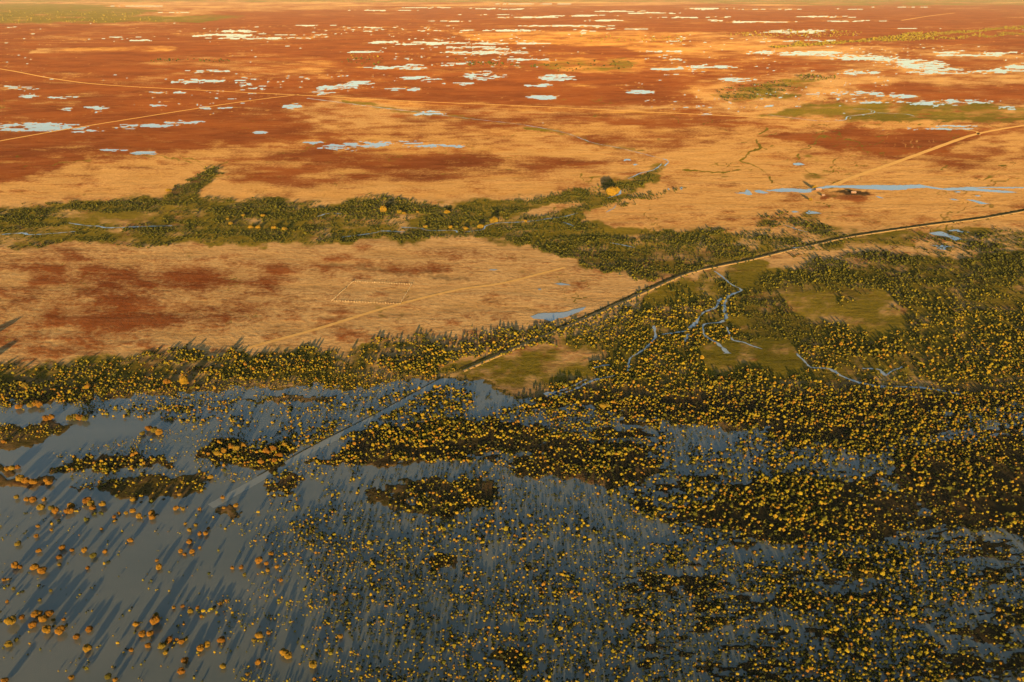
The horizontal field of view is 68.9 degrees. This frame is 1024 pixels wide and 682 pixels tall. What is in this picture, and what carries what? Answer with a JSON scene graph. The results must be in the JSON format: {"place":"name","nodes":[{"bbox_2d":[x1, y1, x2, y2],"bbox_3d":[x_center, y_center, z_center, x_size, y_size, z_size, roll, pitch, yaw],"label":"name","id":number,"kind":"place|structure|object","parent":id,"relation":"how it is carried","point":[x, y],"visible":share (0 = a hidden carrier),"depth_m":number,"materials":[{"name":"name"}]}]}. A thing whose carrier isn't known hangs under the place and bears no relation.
{"place":"outdoors","nodes":[
{"label":"outdoors","id":0,"kind":"place"},
{"bbox_2d":[2,231,74,234],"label":"creek","id":1,"kind":"structure","parent":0,"point":[32,234],"depth_m":1517.60,"materials":[{"name":"grey liquid"}]},
{"bbox_2d":[71,223,171,227],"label":"creek","id":2,"kind":"structure","parent":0,"point":[113,227],"depth_m":1562.33,"materials":[{"name":"grey liquid"}]},
{"bbox_2d":[0,94,298,140],"bbox_3d":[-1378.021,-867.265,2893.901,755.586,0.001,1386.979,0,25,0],"label":"dirt track","id":3,"kind":"structure","parent":0,"point":[134,118],"depth_m":2843.64,"materials":[{"name":"soil"}]},
{"bbox_2d":[38,39,301,42],"bbox_3d":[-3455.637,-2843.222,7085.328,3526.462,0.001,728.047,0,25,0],"label":"dirt track","id":4,"kind":"structure","parent":0,"point":[176,41],"depth_m":7068.52,"materials":[{"name":"soil"}]},
{"bbox_2d":[208,378,451,507],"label":"flooded road","id":5,"kind":"structure","parent":0,"point":[256,480],"depth_m":813.62,"materials":[{"name":"grey liquid"}]},
{"bbox_2d":[2,69,784,118],"bbox_3d":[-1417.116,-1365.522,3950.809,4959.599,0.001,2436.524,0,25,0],"label":"dirt track","id":6,"kind":"structure","parent":0,"point":[396,100],"depth_m":3328.21,"materials":[{"name":"soil"}]},
{"bbox_2d":[223,267,565,355],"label":"dirt track","id":7,"kind":"structure","parent":0,"point":[334,323],"depth_m":1161.48,"materials":[{"name":"soil"}]},
{"bbox_2d":[402,227,457,231],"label":"creek","id":8,"kind":"structure","parent":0,"point":[430,230],"depth_m":1536.45,"materials":[{"name":"grey liquid"}]},
{"bbox_2d":[307,98,668,165],"bbox_3d":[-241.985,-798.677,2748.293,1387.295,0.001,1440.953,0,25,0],"label":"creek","id":9,"kind":"structure","parent":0,"point":[496,121],"depth_m":2821.70,"materials":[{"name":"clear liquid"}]},
{"bbox_2d":[489,216,497,222],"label":"tree","id":10,"kind":"object","parent":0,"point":[493,219],"visible":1,"depth_m":1578.17,"materials":[{"name":"yellow plant"}]},
{"bbox_2d":[0,0,1023,681],"bbox_3d":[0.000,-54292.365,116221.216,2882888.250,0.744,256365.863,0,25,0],"label":"ground","id":11,"kind":"structure","parent":0,"point":[72,300],"depth_m":1722.73,"materials":[{"name":"soil"}]},
{"bbox_2d":[331,281,411,303],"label":"stockyard","id":12,"kind":"structure","parent":11,"relation":"on","point":[374,282],"depth_m":1218.43,"materials":[{"name":"brown wood"}]},
{"bbox_2d":[380,206,386,211],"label":"tree","id":13,"kind":"object","parent":11,"relation":"on","point":[383,208],"visible":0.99,"depth_m":1655.07,"materials":[{"name":"orange plant"}]},
{"bbox_2d":[0,10,1023,681],"bbox_3d":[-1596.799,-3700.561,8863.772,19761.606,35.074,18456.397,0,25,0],"label":"distant scrub","id":14,"kind":"object","parent":11,"relation":"on","point":[896,260],"visible":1,"depth_m":980.64,"materials":[{"name":"green plant"}]},
{"bbox_2d":[0,35,1023,681],"bbox_3d":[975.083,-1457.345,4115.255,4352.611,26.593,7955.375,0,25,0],"label":"golden scrub","id":15,"kind":"object","parent":11,"relation":"on","point":[688,491],"visible":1,"depth_m":753.46,"materials":[{"name":"yellow plant"}]},
{"bbox_2d":[0,153,1023,681],"bbox_3d":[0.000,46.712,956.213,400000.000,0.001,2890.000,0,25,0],"label":"floodwater","id":16,"kind":"structure","parent":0,"point":[116,593],"depth_m":647.72,"materials":[{"name":"grey liquid"}]},
{"bbox_2d":[1,677,8,681],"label":"tree","id":17,"kind":"object","parent":16,"relation":"in","point":[5,679],"visible":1,"depth_m":533.89,"materials":[{"name":"orange plant"}]},
{"bbox_2d":[3,640,12,646],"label":"tree","id":18,"kind":"object","parent":16,"relation":"in","point":[8,643],"visible":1,"depth_m":563.22,"materials":[{"name":"yellow plant"}]},
{"bbox_2d":[4,615,15,624],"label":"tree","id":19,"kind":"object","parent":16,"relation":"in","point":[10,620],"visible":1,"depth_m":580.42,"materials":[{"name":"yellow plant"}]},
{"bbox_2d":[11,561,18,568],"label":"tree","id":20,"kind":"object","parent":16,"relation":"in","point":[14,564],"visible":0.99,"depth_m":639.00,"materials":[{"name":"orange plant"}]},
{"bbox_2d":[15,404,22,408],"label":"tree","id":21,"kind":"object","parent":16,"relation":"in","point":[18,406],"visible":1,"depth_m":881.40,"materials":[{"name":"orange plant"}]},
{"bbox_2d":[15,475,24,480],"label":"tree","id":22,"kind":"object","parent":16,"relation":"in","point":[20,478],"visible":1,"depth_m":751.93,"materials":[{"name":"orange plant"}]},
{"bbox_2d":[21,477,29,483],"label":"tree","id":23,"kind":"object","parent":16,"relation":"in","point":[25,480],"visible":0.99,"depth_m":748.96,"materials":[{"name":"orange plant"}]},
{"bbox_2d":[28,621,36,628],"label":"tree","id":24,"kind":"object","parent":16,"relation":"in","point":[31,624],"visible":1,"depth_m":579.64,"materials":[{"name":"orange plant"}]},
{"bbox_2d":[28,478,37,483],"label":"tree","id":25,"kind":"object","parent":16,"relation":"in","point":[33,481],"visible":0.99,"depth_m":746.22,"materials":[{"name":"orange plant"}]},
{"bbox_2d":[29,496,36,502],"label":"tree","id":26,"kind":"object","parent":16,"relation":"in","point":[32,499],"visible":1,"depth_m":722.30,"materials":[{"name":"orange plant"}]},
{"bbox_2d":[29,563,38,569],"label":"tree","id":27,"kind":"object","parent":16,"relation":"in","point":[33,566],"visible":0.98,"depth_m":637.31,"materials":[{"name":"orange plant"}]},
{"bbox_2d":[30,609,42,617],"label":"tree","id":28,"kind":"object","parent":16,"relation":"in","point":[36,613],"visible":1,"depth_m":589.16,"materials":[{"name":"orange plant"}]},
{"bbox_2d":[35,401,42,407],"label":"tree","id":29,"kind":"object","parent":16,"relation":"in","point":[39,404],"visible":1,"depth_m":884.78,"materials":[{"name":"orange plant"}]},
{"bbox_2d":[36,503,44,509],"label":"tree","id":30,"kind":"object","parent":16,"relation":"in","point":[40,506],"visible":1,"depth_m":710.71,"materials":[{"name":"yellow plant"}]},
{"bbox_2d":[37,566,46,573],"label":"tree","id":31,"kind":"object","parent":16,"relation":"in","point":[41,570],"visible":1,"depth_m":633.31,"materials":[{"name":"orange plant"}]},
{"bbox_2d":[38,614,46,622],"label":"tree","id":32,"kind":"object","parent":16,"relation":"in","point":[42,618],"visible":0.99,"depth_m":584.41,"materials":[{"name":"orange plant"}]},
{"bbox_2d":[42,415,48,420],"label":"tree","id":33,"kind":"object","parent":16,"relation":"in","point":[45,417],"visible":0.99,"depth_m":856.36,"materials":[{"name":"orange plant"}]},
{"bbox_2d":[42,625,50,633],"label":"tree","id":34,"kind":"object","parent":16,"relation":"in","point":[46,629],"visible":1,"depth_m":574.59,"materials":[{"name":"orange plant"}]},
{"bbox_2d":[44,610,53,617],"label":"tree","id":35,"kind":"object","parent":16,"relation":"in","point":[48,613],"visible":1,"depth_m":589.35,"materials":[{"name":"orange plant"}]},
{"bbox_2d":[45,480,52,485],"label":"tree","id":36,"kind":"object","parent":16,"relation":"in","point":[48,482],"visible":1,"depth_m":745.88,"materials":[{"name":"orange plant"}]},
{"bbox_2d":[51,506,58,513],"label":"tree","id":37,"kind":"object","parent":16,"relation":"in","point":[55,510],"visible":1,"depth_m":705.26,"materials":[{"name":"orange plant"}]},
{"bbox_2d":[54,625,65,634],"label":"tree","id":38,"kind":"object","parent":16,"relation":"in","point":[60,629],"visible":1,"depth_m":572.99,"materials":[{"name":"orange plant"}]},
{"bbox_2d":[58,544,64,550],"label":"tree","id":39,"kind":"object","parent":16,"relation":"in","point":[61,547],"visible":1,"depth_m":659.99,"materials":[{"name":"orange plant"}]},
{"bbox_2d":[66,415,72,420],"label":"tree","id":40,"kind":"object","parent":16,"relation":"in","point":[69,417],"visible":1,"depth_m":857.40,"materials":[{"name":"yellow plant"}]},
{"bbox_2d":[72,633,79,638],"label":"tree","id":41,"kind":"object","parent":16,"relation":"in","point":[76,636],"visible":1,"depth_m":569.17,"materials":[{"name":"orange plant"}]},
{"bbox_2d":[75,414,82,420],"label":"tree","id":42,"kind":"object","parent":16,"relation":"in","point":[78,417],"visible":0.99,"depth_m":857.69,"materials":[{"name":"orange plant"}]},
{"bbox_2d":[81,415,88,420],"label":"tree","id":43,"kind":"object","parent":16,"relation":"in","point":[85,418],"visible":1,"depth_m":856.55,"materials":[{"name":"yellow plant"}]},
{"bbox_2d":[82,643,91,652],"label":"tree","id":44,"kind":"object","parent":16,"relation":"in","point":[87,647],"visible":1,"depth_m":558.62,"materials":[{"name":"orange plant"}]},
{"bbox_2d":[82,497,91,503],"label":"tree","id":45,"kind":"object","parent":16,"relation":"in","point":[85,500],"visible":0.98,"depth_m":718.27,"materials":[{"name":"orange plant"}]},
{"bbox_2d":[85,625,92,632],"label":"tree","id":46,"kind":"object","parent":16,"relation":"in","point":[88,629],"visible":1,"depth_m":576.92,"materials":[{"name":"orange plant"}]},
{"bbox_2d":[87,500,94,505],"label":"tree","id":47,"kind":"object","parent":16,"relation":"in","point":[89,502],"visible":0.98,"depth_m":715.03,"materials":[{"name":"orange plant"}]},
{"bbox_2d":[89,504,95,509],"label":"tree","id":48,"kind":"object","parent":16,"relation":"in","point":[92,507],"visible":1,"depth_m":710.05,"materials":[{"name":"orange plant"}]},
{"bbox_2d":[89,552,96,558],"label":"tree","id":49,"kind":"object","parent":16,"relation":"in","point":[92,555],"visible":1,"depth_m":650.77,"materials":[{"name":"yellow plant"}]},
{"bbox_2d":[99,501,105,506],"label":"tree","id":50,"kind":"object","parent":16,"relation":"in","point":[102,503],"visible":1,"depth_m":714.21,"materials":[{"name":"orange plant"}]},
{"bbox_2d":[104,673,110,679],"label":"tree","id":51,"kind":"object","parent":16,"relation":"in","point":[107,676],"visible":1,"depth_m":536.43,"materials":[{"name":"yellow plant"}]},
{"bbox_2d":[132,621,139,626],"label":"tree","id":52,"kind":"object","parent":16,"relation":"in","point":[135,623],"visible":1,"depth_m":580.72,"materials":[{"name":"orange plant"}]},
{"bbox_2d":[138,630,145,636],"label":"tree","id":53,"kind":"object","parent":16,"relation":"in","point":[142,633],"visible":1,"depth_m":571.63,"materials":[{"name":"orange plant"}]},
{"bbox_2d":[146,630,153,636],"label":"tree","id":54,"kind":"object","parent":16,"relation":"in","point":[150,633],"visible":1,"depth_m":572.50,"materials":[{"name":"orange plant"}]},
{"bbox_2d":[149,514,155,519],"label":"tree","id":55,"kind":"object","parent":16,"relation":"in","point":[151,516],"visible":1,"depth_m":697.83,"materials":[{"name":"orange plant"}]},
{"bbox_2d":[150,427,156,432],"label":"tree","id":56,"kind":"object","parent":16,"relation":"in","point":[153,429],"visible":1,"depth_m":832.90,"materials":[{"name":"yellow plant"}]},
{"bbox_2d":[149,615,159,624],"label":"tree","id":57,"kind":"object","parent":16,"relation":"in","point":[154,619],"visible":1,"depth_m":580.27,"materials":[{"name":"orange plant"}]},
{"bbox_2d":[156,563,161,569],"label":"tree","id":58,"kind":"object","parent":16,"relation":"in","point":[158,566],"visible":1,"depth_m":638.29,"materials":[{"name":"orange plant"}]},
{"bbox_2d":[155,428,163,434],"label":"tree","id":59,"kind":"object","parent":16,"relation":"in","point":[158,431],"visible":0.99,"depth_m":831.19,"materials":[{"name":"orange plant"}]},
{"bbox_2d":[157,642,165,649],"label":"tree","id":60,"kind":"object","parent":16,"relation":"in","point":[161,646],"visible":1,"depth_m":561.21,"materials":[{"name":"yellow plant"}]},
{"bbox_2d":[163,378,170,383],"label":"tree","id":61,"kind":"object","parent":16,"relation":"in","point":[166,381],"visible":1,"depth_m":935.94,"materials":[{"name":"orange plant"}]},
{"bbox_2d":[164,636,172,643],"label":"tree","id":62,"kind":"object","parent":16,"relation":"in","point":[169,639],"visible":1,"depth_m":567.03,"materials":[{"name":"orange plant"}]},
{"bbox_2d":[177,667,184,674],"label":"tree","id":63,"kind":"object","parent":16,"relation":"in","point":[181,670],"visible":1,"depth_m":540.53,"materials":[{"name":"orange plant"}]},
{"bbox_2d":[178,638,184,644],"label":"tree","id":64,"kind":"object","parent":16,"relation":"in","point":[181,641],"visible":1,"depth_m":565.78,"materials":[{"name":"orange plant"}]},
{"bbox_2d":[179,375,188,383],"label":"tree","id":65,"kind":"object","parent":16,"relation":"in","point":[183,379],"visible":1,"depth_m":935.68,"materials":[{"name":"yellow plant"}]},
{"bbox_2d":[181,657,188,663],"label":"tree","id":66,"kind":"object","parent":16,"relation":"in","point":[184,660],"visible":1,"depth_m":549.16,"materials":[{"name":"orange plant"}]},
{"bbox_2d":[196,644,203,650],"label":"tree","id":67,"kind":"object","parent":16,"relation":"in","point":[200,647],"visible":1,"depth_m":559.17,"materials":[{"name":"orange plant"}]},
{"bbox_2d":[204,640,209,646],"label":"tree","id":68,"kind":"object","parent":16,"relation":"in","point":[206,643],"visible":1,"depth_m":563.43,"materials":[{"name":"yellow plant"}]},
{"bbox_2d":[217,636,224,642],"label":"tree","id":69,"kind":"object","parent":16,"relation":"in","point":[221,639],"visible":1,"depth_m":566.47,"materials":[{"name":"orange plant"}]},
{"bbox_2d":[219,663,225,668],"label":"tree","id":70,"kind":"object","parent":16,"relation":"in","point":[222,666],"visible":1,"depth_m":544.91,"materials":[{"name":"yellow plant"}]},
{"bbox_2d":[233,445,239,450],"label":"tree","id":71,"kind":"object","parent":16,"relation":"in","point":[236,447],"visible":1,"depth_m":800.73,"materials":[{"name":"yellow plant"}]},
{"bbox_2d":[255,658,260,665],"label":"tree","id":72,"kind":"object","parent":16,"relation":"in","point":[257,662],"visible":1,"depth_m":548.08,"materials":[{"name":"orange plant"}]},
{"bbox_2d":[254,631,262,637],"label":"tree","id":73,"kind":"object","parent":16,"relation":"in","point":[259,634],"visible":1,"depth_m":569.94,"materials":[{"name":"orange plant"}]},
{"bbox_2d":[255,556,262,563],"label":"tree","id":74,"kind":"object","parent":16,"relation":"in","point":[259,559],"visible":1,"depth_m":644.35,"materials":[{"name":"orange plant"}]},
{"bbox_2d":[263,448,269,453],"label":"tree","id":75,"kind":"object","parent":16,"relation":"in","point":[266,451],"visible":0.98,"depth_m":795.28,"materials":[{"name":"orange plant"}]},
{"bbox_2d":[269,445,275,450],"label":"tree","id":76,"kind":"object","parent":16,"relation":"in","point":[272,447],"visible":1,"depth_m":801.27,"materials":[{"name":"orange plant"}]},
{"bbox_2d":[279,648,288,655],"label":"tree","id":77,"kind":"object","parent":16,"relation":"in","point":[282,651],"visible":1,"depth_m":555.09,"materials":[{"name":"orange plant"}]},
{"bbox_2d":[284,651,291,658],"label":"tree","id":78,"kind":"object","parent":16,"relation":"in","point":[288,655],"visible":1,"depth_m":553.14,"materials":[{"name":"orange plant"}]},
{"bbox_2d":[309,660,316,668],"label":"tree","id":79,"kind":"object","parent":16,"relation":"in","point":[312,664],"visible":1,"depth_m":545.26,"materials":[{"name":"yellow plant"}]},
{"bbox_2d":[257,371,455,475],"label":"road bank","id":80,"kind":"structure","parent":16,"relation":"on","point":[352,425],"depth_m":848.79,"materials":[{"name":"brown soil"}]},
{"bbox_2d":[0,201,1023,681],"bbox_3d":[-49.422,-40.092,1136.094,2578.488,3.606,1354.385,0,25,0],"label":"undergrowth","id":81,"kind":"object","parent":16,"relation":"on","point":[394,365],"visible":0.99,"depth_m":827.87,"materials":[{"name":"green plant"}]},
{"bbox_2d":[0,368,1023,681],"bbox_3d":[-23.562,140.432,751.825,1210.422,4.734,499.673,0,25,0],"label":"sapling cover","id":82,"kind":"object","parent":16,"relation":"on","point":[520,546],"visible":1,"depth_m":646.27,"materials":[{"name":"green plant"}]},
{"bbox_2d":[599,402,607,407],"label":"tree","id":83,"kind":"object","parent":16,"relation":"in","point":[603,405],"visible":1,"depth_m":884.37,"materials":[{"name":"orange plant"}]},
{"bbox_2d":[605,186,619,195],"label":"tree","id":84,"kind":"object","parent":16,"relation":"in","point":[612,191],"visible":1,"depth_m":1773.85,"materials":[{"name":"orange plant"}]},
{"bbox_2d":[299,382,1023,681],"bbox_3d":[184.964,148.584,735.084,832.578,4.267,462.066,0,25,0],"label":"dark bushes","id":85,"kind":"object","parent":16,"relation":"on","point":[710,625],"visible":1,"depth_m":636.98,"materials":[{"name":"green plant"}]},
{"bbox_2d":[0,7,1023,152],"bbox_3d":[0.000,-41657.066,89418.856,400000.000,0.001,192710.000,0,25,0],"label":"claypan water","id":86,"kind":"structure","parent":0,"point":[906,63],"depth_m":4614.51,"materials":[{"name":"grey liquid"}]},
{"bbox_2d":[467,214,572,231],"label":"creek","id":87,"kind":"structure","parent":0,"point":[511,222],"depth_m":1589.09,"materials":[{"name":"grey liquid"}]},
{"bbox_2d":[531,307,584,320],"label":"pond","id":88,"kind":"structure","parent":0,"point":[550,316],"depth_m":1136.41,"materials":[{"name":"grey liquid"}]},
{"bbox_2d":[543,379,586,396],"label":"creek","id":89,"kind":"structure","parent":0,"point":[547,393],"depth_m":919.59,"materials":[{"name":"grey liquid"}]},
{"bbox_2d":[550,375,614,396],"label":"creek","id":90,"kind":"structure","parent":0,"point":[583,384],"depth_m":939.38,"materials":[{"name":"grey liquid"}]},
{"bbox_2d":[627,326,656,370],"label":"creek","id":91,"kind":"structure","parent":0,"point":[655,334],"depth_m":1037.91,"materials":[{"name":"grey liquid"}]},
{"bbox_2d":[665,298,721,333],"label":"creek","id":92,"kind":"structure","parent":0,"point":[697,320],"depth_m":1119.32,"materials":[{"name":"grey liquid"}]},
{"bbox_2d":[702,271,741,352],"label":"creek","id":93,"kind":"structure","parent":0,"point":[721,321],"depth_m":1132.99,"materials":[{"name":"grey liquid"}]},
{"bbox_2d":[462,211,1023,371],"bbox_3d":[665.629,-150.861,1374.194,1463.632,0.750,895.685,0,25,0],"label":"road","id":94,"kind":"structure","parent":0,"point":[562,328],"depth_m":1303.21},
{"bbox_2d":[459,209,1023,368],"bbox_3d":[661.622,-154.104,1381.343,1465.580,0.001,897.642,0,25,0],"label":"roadside drain","id":95,"kind":"object","parent":94,"relation":"on","point":[613,303],"visible":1,"depth_m":1362.09,"materials":[{"name":"brown soil"}]},
{"bbox_2d":[727,327,761,348],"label":"creek","id":96,"kind":"structure","parent":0,"point":[741,341],"depth_m":1052.63,"materials":[{"name":"grey liquid"}]},
{"bbox_2d":[739,190,751,194],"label":"river","id":97,"kind":"structure","parent":0,"point":[747,192],"depth_m":1823.28,"materials":[{"name":"grey liquid"}]},
{"bbox_2d":[797,353,958,393],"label":"creek","id":98,"kind":"structure","parent":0,"point":[832,370],"depth_m":948.99,"materials":[{"name":"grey liquid"}]},
{"bbox_2d":[862,366,901,375],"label":"creek","id":99,"kind":"structure","parent":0,"point":[883,373],"depth_m":970.07,"materials":[{"name":"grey liquid"}]},
{"bbox_2d":[766,184,1023,192],"bbox_3d":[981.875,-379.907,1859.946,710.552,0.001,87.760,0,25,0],"label":"river","id":100,"kind":"structure","parent":0,"point":[891,187],"depth_m":1859.84,"materials":[{"name":"grey liquid"}]},
{"bbox_2d":[829,125,1023,185],"bbox_3d":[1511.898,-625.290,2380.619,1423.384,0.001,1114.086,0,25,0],"label":"dirt track","id":101,"kind":"structure","parent":0,"point":[891,163],"depth_m":2215.49,"materials":[{"name":"soil"}]},
{"bbox_2d":[932,245,949,249],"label":"pond","id":102,"kind":"structure","parent":0,"point":[944,247],"depth_m":1440.92,"materials":[{"name":"grey liquid"}]},
{"bbox_2d":[907,126,979,134],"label":"dirt track","id":103,"kind":"structure","parent":0,"point":[945,127],"depth_m":2660.18,"materials":[{"name":"soil"}]},
{"bbox_2d":[930,231,960,239],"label":"pond","id":104,"kind":"structure","parent":0,"point":[939,233],"depth_m":1511.35,"materials":[{"name":"grey liquid"}]},
{"bbox_2d":[967,199,987,203],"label":"pond","id":105,"kind":"structure","parent":0,"point":[979,202],"depth_m":1737.88,"materials":[{"name":"grey liquid"}]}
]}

